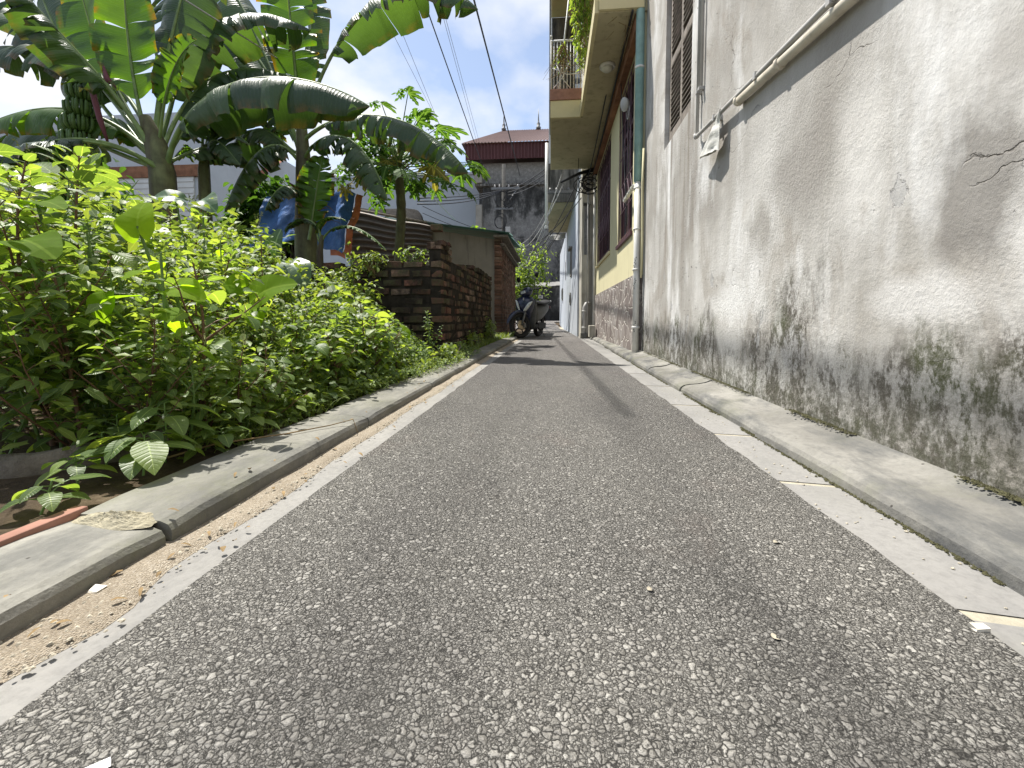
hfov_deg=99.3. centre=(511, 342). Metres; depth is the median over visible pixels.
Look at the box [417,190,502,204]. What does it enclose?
cable
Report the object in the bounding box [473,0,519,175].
cable
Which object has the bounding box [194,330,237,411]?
weed
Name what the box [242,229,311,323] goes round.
broad leaved plant
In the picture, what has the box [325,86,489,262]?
papaya tree
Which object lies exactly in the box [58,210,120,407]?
weed
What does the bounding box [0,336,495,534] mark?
planting soil
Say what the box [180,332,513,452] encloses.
grass
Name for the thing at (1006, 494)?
dirt
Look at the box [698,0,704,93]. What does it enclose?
conduit
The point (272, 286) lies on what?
broad leaved plant
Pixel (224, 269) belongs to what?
weed
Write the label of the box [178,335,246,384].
weed
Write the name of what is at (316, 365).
weed
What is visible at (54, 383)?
weed
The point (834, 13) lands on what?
drain pipe
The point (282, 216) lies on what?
tarpaulin
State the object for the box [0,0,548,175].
sky
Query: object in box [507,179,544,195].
cable
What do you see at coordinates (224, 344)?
weed
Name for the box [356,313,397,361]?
weed
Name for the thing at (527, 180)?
cable
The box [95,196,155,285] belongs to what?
weed
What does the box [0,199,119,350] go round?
weed
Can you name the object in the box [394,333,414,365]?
weed
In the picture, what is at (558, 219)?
cable
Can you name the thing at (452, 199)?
cable
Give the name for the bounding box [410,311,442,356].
weed
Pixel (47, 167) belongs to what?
weed
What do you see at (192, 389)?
weed
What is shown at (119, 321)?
weed
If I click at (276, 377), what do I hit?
weed
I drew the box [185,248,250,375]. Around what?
weed
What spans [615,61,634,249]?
window
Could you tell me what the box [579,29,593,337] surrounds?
house
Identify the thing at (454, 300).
brick wall
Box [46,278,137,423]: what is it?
weed
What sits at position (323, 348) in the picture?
weed
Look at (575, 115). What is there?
house
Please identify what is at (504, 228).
utility pole
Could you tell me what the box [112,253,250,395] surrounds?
weed
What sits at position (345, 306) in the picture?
weed
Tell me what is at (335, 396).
weed
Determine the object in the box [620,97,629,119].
wall lamp
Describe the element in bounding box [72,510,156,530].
mortar patch
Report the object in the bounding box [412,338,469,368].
creeper
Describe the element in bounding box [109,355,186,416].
weed
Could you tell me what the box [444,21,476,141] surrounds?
cable
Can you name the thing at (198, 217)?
weed
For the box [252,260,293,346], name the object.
weed
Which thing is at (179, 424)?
seedling
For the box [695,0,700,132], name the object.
conduit
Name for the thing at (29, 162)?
weed
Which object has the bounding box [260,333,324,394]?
weed
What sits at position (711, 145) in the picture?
plastic bag
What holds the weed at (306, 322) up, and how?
on the planting soil
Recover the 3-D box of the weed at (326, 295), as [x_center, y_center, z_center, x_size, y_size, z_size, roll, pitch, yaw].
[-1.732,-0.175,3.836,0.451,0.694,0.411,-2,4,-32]
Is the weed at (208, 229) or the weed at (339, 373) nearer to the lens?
the weed at (339, 373)
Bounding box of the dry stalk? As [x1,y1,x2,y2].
[167,419,357,458]
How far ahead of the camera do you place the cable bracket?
11.83 m
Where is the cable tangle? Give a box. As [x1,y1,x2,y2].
[560,167,596,194]
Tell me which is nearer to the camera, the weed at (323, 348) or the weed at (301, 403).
the weed at (301, 403)
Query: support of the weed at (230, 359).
on the planting soil
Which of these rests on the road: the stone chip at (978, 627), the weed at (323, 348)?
the stone chip at (978, 627)
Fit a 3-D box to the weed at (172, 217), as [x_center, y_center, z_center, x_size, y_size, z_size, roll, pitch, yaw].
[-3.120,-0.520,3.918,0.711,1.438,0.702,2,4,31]
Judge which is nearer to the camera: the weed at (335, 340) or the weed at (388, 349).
the weed at (335, 340)
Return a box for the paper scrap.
[86,757,111,767]
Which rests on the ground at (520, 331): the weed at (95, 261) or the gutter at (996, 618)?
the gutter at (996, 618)
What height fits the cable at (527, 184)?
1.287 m
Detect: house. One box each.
[0,112,314,262]
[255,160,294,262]
[462,109,565,282]
[548,0,581,335]
[549,0,647,350]
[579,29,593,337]
[641,0,1023,498]
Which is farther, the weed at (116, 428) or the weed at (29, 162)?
the weed at (29, 162)
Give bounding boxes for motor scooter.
[506,271,550,337]
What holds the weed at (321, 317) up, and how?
on the planting soil
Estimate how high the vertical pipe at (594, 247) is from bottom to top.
3.680 m
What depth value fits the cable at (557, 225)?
12.16 m
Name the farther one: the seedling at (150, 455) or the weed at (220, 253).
the weed at (220, 253)
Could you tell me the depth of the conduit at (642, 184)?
4.78 m
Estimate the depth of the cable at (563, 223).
11.44 m
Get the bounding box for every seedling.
[0,473,110,514]
[63,429,204,479]
[111,400,224,461]
[191,425,248,447]
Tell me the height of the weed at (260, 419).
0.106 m
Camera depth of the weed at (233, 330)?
2.33 m
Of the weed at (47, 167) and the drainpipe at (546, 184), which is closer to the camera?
the weed at (47, 167)
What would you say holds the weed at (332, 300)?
on the planting soil
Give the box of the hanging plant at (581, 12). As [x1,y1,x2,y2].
[562,0,593,81]
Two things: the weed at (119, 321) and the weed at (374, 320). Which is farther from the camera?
the weed at (374, 320)
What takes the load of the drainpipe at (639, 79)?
attached to the house at (575, 115)
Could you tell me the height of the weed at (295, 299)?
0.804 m
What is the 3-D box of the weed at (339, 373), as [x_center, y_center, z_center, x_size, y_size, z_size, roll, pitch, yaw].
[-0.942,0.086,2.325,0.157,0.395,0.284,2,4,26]
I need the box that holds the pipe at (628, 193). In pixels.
[623,184,634,202]
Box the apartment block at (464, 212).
[321,172,482,265]
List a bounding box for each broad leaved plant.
[0,195,95,419]
[86,202,206,411]
[150,189,217,315]
[219,273,296,362]
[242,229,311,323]
[396,325,410,348]
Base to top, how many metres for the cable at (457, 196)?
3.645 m
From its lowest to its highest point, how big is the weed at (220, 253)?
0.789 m
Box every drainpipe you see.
[544,143,547,228]
[582,301,590,332]
[632,7,644,352]
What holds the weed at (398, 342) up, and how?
on the planting soil
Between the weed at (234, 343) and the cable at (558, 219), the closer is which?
the weed at (234, 343)
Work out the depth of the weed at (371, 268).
4.69 m
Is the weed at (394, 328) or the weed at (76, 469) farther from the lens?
the weed at (394, 328)
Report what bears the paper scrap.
on the road
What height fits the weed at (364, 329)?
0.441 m
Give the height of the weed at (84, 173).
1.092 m
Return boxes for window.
[570,248,571,276]
[595,135,610,267]
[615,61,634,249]
[669,0,692,141]
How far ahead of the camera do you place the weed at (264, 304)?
3.17 m
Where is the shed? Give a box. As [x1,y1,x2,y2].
[349,211,520,334]
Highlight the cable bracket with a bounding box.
[548,187,572,193]
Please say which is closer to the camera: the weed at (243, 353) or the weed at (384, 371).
the weed at (243, 353)
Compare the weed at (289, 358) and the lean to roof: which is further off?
the lean to roof
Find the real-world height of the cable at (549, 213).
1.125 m
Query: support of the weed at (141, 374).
on the planting soil
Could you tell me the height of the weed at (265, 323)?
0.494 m
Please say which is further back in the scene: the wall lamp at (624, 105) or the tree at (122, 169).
the tree at (122, 169)
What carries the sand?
on the gutter at (19, 692)
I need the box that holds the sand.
[0,338,520,684]
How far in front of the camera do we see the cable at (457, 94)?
13.24 m
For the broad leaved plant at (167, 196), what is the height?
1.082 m
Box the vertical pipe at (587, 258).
[586,167,588,333]
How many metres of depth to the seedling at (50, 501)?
0.88 m
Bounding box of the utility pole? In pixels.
[491,164,519,232]
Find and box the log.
[0,426,187,478]
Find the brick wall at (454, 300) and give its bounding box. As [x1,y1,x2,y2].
[252,224,491,350]
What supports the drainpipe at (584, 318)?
attached to the house at (583, 257)
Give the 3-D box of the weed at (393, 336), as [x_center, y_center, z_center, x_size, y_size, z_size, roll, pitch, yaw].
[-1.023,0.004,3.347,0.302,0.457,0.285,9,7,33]
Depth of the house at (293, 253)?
17.95 m
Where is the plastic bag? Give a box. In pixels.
[699,109,720,158]
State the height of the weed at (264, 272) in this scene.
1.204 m
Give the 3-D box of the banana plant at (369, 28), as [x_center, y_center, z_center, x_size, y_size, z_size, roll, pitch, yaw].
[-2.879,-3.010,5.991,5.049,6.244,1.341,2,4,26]
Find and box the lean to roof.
[353,207,434,224]
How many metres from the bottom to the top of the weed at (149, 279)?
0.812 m
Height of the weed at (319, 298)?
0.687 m
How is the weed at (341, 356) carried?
on the planting soil
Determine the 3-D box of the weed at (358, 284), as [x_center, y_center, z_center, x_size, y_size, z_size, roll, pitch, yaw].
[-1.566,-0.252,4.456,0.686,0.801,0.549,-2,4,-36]
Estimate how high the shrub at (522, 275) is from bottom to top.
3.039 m
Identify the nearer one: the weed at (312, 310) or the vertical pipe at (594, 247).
the weed at (312, 310)
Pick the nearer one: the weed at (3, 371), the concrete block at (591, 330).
the weed at (3, 371)
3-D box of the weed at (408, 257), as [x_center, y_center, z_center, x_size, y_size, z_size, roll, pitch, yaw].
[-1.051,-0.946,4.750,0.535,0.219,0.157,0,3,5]
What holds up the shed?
on the ground at (520, 331)
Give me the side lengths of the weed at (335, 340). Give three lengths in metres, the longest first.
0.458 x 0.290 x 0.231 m
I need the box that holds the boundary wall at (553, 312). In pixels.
[515,282,559,319]
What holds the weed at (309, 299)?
on the planting soil
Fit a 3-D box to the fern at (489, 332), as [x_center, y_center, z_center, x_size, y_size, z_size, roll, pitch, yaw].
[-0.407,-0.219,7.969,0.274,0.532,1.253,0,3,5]
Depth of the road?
0.62 m
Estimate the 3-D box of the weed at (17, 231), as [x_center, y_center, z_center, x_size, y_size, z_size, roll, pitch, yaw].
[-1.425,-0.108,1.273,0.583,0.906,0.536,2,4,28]
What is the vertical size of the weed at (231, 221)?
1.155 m
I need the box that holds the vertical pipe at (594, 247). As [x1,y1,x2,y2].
[592,174,596,324]
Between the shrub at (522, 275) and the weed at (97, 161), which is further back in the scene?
the shrub at (522, 275)
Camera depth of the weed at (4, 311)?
1.73 m
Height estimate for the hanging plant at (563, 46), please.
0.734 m
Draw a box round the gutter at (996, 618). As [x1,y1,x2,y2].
[560,327,1023,626]
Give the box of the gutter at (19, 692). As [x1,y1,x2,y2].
[0,329,532,724]
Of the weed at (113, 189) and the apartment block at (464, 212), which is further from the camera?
the apartment block at (464, 212)
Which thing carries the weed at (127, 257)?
on the planting soil
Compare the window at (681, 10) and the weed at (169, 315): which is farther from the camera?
the window at (681, 10)
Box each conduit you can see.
[640,148,644,277]
[693,0,839,139]
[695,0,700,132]
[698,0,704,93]
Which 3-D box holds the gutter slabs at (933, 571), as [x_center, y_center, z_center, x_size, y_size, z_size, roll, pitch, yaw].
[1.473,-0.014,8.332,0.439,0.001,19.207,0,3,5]
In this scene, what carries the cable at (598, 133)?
attached to the house at (575, 115)
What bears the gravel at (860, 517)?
on the gutter slabs at (933, 571)
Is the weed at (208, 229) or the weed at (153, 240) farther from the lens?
the weed at (208, 229)
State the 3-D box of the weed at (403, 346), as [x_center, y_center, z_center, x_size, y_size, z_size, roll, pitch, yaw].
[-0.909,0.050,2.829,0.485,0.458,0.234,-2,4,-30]
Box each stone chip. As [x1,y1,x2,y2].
[87,584,107,593]
[967,622,990,632]
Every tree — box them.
[0,156,135,237]
[214,174,331,261]
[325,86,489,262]
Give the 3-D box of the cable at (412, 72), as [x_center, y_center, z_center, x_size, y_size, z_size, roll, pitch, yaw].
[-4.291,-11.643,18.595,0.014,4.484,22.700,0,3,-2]
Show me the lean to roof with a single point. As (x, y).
(413, 215)
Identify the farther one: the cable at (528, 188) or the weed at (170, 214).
the cable at (528, 188)
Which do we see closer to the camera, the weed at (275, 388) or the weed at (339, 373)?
the weed at (275, 388)
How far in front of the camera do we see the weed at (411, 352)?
3.34 m
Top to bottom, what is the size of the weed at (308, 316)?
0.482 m
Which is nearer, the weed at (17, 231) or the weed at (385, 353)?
the weed at (17, 231)
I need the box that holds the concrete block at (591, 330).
[588,325,594,336]
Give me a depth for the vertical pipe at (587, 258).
9.71 m
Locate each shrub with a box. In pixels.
[325,241,385,310]
[515,241,556,309]
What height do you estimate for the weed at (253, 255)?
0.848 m
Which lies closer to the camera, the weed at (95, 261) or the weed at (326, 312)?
the weed at (95, 261)
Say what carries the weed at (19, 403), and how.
on the planting soil
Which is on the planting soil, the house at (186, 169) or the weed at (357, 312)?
the weed at (357, 312)
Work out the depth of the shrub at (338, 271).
4.41 m
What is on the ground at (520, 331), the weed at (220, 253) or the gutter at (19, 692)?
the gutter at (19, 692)
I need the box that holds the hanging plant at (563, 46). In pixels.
[544,41,576,82]
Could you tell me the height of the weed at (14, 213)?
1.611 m
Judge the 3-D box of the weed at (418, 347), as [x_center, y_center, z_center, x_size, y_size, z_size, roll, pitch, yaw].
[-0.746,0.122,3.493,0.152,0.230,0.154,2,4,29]
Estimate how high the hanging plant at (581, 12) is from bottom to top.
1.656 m
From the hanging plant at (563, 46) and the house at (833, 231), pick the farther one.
the hanging plant at (563, 46)
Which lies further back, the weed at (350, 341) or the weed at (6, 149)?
the weed at (350, 341)
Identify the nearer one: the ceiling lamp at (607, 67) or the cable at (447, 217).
the ceiling lamp at (607, 67)
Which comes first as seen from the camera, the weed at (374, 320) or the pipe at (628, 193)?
the weed at (374, 320)
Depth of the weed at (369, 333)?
2.67 m
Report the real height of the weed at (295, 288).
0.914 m
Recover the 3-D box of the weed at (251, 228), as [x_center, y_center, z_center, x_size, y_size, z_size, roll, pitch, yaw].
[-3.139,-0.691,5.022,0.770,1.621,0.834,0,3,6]
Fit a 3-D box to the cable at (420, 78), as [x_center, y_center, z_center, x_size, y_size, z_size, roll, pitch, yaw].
[-3.586,-10.516,18.594,0.014,2.682,22.511,0,3,4]
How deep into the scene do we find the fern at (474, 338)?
6.21 m
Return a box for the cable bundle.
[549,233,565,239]
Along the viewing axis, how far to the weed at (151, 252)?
2.18 m
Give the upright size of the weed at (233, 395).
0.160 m
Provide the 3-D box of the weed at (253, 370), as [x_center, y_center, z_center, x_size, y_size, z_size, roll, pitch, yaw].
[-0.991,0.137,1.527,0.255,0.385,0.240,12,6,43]
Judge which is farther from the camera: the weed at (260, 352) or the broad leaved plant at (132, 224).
the weed at (260, 352)
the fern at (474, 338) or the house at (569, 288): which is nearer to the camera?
the fern at (474, 338)
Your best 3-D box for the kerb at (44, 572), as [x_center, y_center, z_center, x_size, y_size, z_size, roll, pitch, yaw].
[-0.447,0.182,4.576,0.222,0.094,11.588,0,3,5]
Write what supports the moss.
on the gutter slabs at (933, 571)
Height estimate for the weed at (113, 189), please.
1.467 m
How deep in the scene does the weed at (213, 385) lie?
1.42 m
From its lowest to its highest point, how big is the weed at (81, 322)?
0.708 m
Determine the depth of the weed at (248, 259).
3.85 m
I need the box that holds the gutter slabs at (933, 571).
[563,329,1023,656]
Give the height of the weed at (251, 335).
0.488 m
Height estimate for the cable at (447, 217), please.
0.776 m
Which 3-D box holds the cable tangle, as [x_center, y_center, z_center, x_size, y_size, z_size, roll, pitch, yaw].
[1.516,-3.563,9.563,0.950,0.577,0.186,0,3,-4]
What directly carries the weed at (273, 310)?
on the planting soil
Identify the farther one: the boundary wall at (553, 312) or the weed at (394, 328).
the boundary wall at (553, 312)
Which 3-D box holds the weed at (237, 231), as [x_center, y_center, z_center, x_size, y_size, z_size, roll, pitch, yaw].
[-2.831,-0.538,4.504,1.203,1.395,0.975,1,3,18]
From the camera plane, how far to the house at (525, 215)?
31.54 m
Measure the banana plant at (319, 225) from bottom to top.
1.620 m
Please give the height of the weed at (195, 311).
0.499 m
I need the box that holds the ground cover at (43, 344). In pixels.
[0,173,480,462]
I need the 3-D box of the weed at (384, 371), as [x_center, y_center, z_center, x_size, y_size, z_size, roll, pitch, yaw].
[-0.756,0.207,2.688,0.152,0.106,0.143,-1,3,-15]
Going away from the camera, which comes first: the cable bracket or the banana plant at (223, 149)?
the banana plant at (223, 149)
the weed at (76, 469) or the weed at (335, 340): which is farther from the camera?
the weed at (335, 340)
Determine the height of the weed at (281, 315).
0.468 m
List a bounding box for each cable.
[184,0,276,57]
[395,38,435,117]
[403,36,449,149]
[409,172,454,219]
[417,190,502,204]
[417,191,499,201]
[420,189,503,198]
[423,206,470,226]
[429,14,498,211]
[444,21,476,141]
[446,20,479,143]
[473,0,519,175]
[507,169,544,189]
[507,174,544,192]
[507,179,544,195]
[516,191,586,248]
[518,171,562,268]
[525,184,563,246]
[528,183,576,259]
[531,187,580,265]
[588,95,606,175]
[592,9,633,174]
[621,85,626,225]
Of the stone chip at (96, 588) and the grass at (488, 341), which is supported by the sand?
the stone chip at (96, 588)
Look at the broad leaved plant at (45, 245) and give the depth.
1.20 m
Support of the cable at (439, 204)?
attached to the utility pole
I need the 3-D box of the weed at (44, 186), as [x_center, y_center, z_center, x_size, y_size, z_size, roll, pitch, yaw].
[-3.257,-0.457,2.978,1.186,1.394,0.914,-2,4,-36]
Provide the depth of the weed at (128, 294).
2.26 m
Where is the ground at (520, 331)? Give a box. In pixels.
[512,322,560,334]
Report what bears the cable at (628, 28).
attached to the house at (575, 115)
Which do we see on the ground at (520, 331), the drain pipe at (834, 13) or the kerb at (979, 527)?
the kerb at (979, 527)
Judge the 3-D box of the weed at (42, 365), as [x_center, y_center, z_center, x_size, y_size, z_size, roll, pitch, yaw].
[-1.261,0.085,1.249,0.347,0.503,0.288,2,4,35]
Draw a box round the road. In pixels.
[0,320,1023,767]
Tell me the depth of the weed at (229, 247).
2.94 m
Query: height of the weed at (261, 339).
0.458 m
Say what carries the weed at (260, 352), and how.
on the planting soil
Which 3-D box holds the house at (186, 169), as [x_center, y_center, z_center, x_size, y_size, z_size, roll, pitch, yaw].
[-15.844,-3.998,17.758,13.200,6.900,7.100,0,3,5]
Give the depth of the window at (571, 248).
13.16 m
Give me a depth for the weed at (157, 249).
2.70 m
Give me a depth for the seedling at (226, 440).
1.28 m
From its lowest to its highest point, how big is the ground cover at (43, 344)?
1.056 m
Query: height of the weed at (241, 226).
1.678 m
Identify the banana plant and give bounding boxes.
[0,0,369,228]
[174,129,250,237]
[215,0,477,266]
[282,216,385,266]
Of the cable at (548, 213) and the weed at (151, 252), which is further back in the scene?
the cable at (548, 213)
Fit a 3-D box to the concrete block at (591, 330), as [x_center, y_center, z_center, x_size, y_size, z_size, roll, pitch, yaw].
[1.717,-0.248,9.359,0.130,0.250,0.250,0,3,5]
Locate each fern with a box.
[464,330,484,346]
[484,316,496,339]
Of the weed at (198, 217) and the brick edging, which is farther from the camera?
the weed at (198, 217)
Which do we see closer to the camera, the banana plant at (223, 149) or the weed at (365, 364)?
the weed at (365, 364)
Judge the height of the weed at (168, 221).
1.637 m
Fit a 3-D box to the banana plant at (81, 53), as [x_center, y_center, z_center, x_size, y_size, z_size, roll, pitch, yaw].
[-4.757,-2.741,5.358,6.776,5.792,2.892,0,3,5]
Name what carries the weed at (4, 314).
on the planting soil
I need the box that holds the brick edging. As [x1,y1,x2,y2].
[0,506,87,546]
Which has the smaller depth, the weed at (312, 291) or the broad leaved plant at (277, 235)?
the broad leaved plant at (277, 235)
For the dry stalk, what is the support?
on the kerb at (44, 572)
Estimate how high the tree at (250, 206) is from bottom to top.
3.772 m
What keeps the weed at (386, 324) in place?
on the planting soil
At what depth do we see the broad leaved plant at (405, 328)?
3.61 m
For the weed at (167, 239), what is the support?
on the planting soil
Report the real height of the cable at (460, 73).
2.868 m
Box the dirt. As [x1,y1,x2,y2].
[645,352,1023,505]
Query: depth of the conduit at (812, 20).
1.78 m
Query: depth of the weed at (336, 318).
2.36 m
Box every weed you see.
[0,138,111,350]
[0,143,85,423]
[0,144,157,383]
[0,153,112,445]
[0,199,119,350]
[0,202,34,387]
[0,216,134,452]
[0,221,143,430]
[0,276,17,313]
[0,291,85,442]
[0,301,21,363]
[0,348,50,453]
[1,145,171,376]
[3,153,159,325]
[4,169,70,347]
[4,170,106,246]
[5,172,144,336]
[21,285,141,437]
[24,343,99,447]
[34,257,192,419]
[34,454,117,485]
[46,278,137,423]
[48,215,214,411]
[48,254,264,440]
[53,142,133,245]
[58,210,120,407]
[66,239,212,367]
[68,431,136,464]
[70,412,154,445]
[80,299,212,439]
[84,242,175,375]
[92,250,216,450]
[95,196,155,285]
[96,200,225,277]
[103,296,196,426]
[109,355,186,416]
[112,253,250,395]
[120,191,177,259]
[122,196,196,272]
[122,231,208,343]
[126,224,202,288]
[134,242,235,370]
[136,230,201,355]
[139,192,247,277]
[150,339,252,450]
[152,208,226,336]
[167,236,288,353]
[170,301,227,371]
[172,195,262,269]
[172,329,244,437]
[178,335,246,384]
[179,230,280,331]
[181,217,259,328]
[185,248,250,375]
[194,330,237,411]
[197,329,275,428]
[198,238,251,334]
[201,310,244,353]
[202,224,294,325]
[206,330,253,406]
[206,383,252,413]
[208,310,272,396]
[210,275,287,346]
[216,334,267,411]
[217,222,274,332]
[223,408,279,437]
[230,329,314,425]
[231,308,303,387]
[231,338,260,389]
[232,313,305,401]
[238,211,267,298]
[239,213,313,362]
[243,339,332,411]
[245,234,285,389]
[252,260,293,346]
[255,343,310,416]
[259,345,283,397]
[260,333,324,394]
[262,302,322,395]
[262,303,287,356]
[265,292,301,325]
[265,303,323,381]
[265,311,315,384]
[266,260,311,309]
[266,389,316,416]
[272,284,316,320]
[272,338,329,398]
[277,302,348,334]
[279,319,337,393]
[280,280,390,368]
[287,287,317,317]
[291,303,332,376]
[291,304,331,381]
[304,275,316,317]
[304,310,360,381]
[307,277,364,324]
[307,302,343,338]
[308,297,345,372]
[310,284,344,316]
[311,386,349,400]
[312,329,365,389]
[313,322,356,388]
[320,304,348,332]
[322,289,344,318]
[322,310,344,379]
[322,322,394,384]
[326,316,363,382]
[332,282,384,311]
[334,296,381,368]
[338,295,409,381]
[345,306,371,372]
[346,378,373,395]
[352,316,378,372]
[354,248,388,280]
[354,315,397,368]
[355,317,406,379]
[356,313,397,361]
[361,332,402,375]
[367,325,403,364]
[371,322,403,366]
[377,331,403,365]
[379,310,402,344]
[379,368,400,377]
[386,329,411,371]
[393,246,428,264]
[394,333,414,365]
[404,338,425,365]
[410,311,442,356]
[413,345,430,364]
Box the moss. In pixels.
[605,347,1006,585]
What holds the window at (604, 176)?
in the house at (575, 115)
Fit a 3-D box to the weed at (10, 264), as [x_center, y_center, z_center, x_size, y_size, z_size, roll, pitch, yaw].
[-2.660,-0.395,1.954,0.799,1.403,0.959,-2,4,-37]
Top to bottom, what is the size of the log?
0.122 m
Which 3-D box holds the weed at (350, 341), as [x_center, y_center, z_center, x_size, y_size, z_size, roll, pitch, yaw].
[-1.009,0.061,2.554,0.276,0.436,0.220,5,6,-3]
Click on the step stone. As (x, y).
(583, 335)
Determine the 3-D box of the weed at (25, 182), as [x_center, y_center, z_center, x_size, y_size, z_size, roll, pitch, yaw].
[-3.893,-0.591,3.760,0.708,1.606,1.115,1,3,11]
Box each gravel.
[655,387,1023,644]
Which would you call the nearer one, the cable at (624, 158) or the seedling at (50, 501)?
the seedling at (50, 501)
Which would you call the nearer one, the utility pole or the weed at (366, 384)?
the weed at (366, 384)
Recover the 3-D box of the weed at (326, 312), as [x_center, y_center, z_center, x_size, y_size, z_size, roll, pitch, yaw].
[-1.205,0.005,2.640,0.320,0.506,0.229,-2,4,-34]
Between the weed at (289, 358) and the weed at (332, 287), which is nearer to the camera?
the weed at (289, 358)
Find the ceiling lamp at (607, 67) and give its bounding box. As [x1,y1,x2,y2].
[599,61,614,72]
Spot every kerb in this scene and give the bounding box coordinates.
[0,335,516,640]
[589,336,1023,595]
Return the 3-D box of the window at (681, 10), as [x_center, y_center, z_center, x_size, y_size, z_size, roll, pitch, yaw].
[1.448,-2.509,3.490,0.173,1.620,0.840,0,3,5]
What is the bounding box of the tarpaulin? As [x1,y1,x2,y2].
[247,188,362,258]
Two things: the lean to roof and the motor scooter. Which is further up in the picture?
the lean to roof
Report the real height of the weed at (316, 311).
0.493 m
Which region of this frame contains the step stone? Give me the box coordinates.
[580,333,586,337]
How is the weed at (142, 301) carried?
on the planting soil
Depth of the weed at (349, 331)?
2.84 m
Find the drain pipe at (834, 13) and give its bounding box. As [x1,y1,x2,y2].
[733,0,858,105]

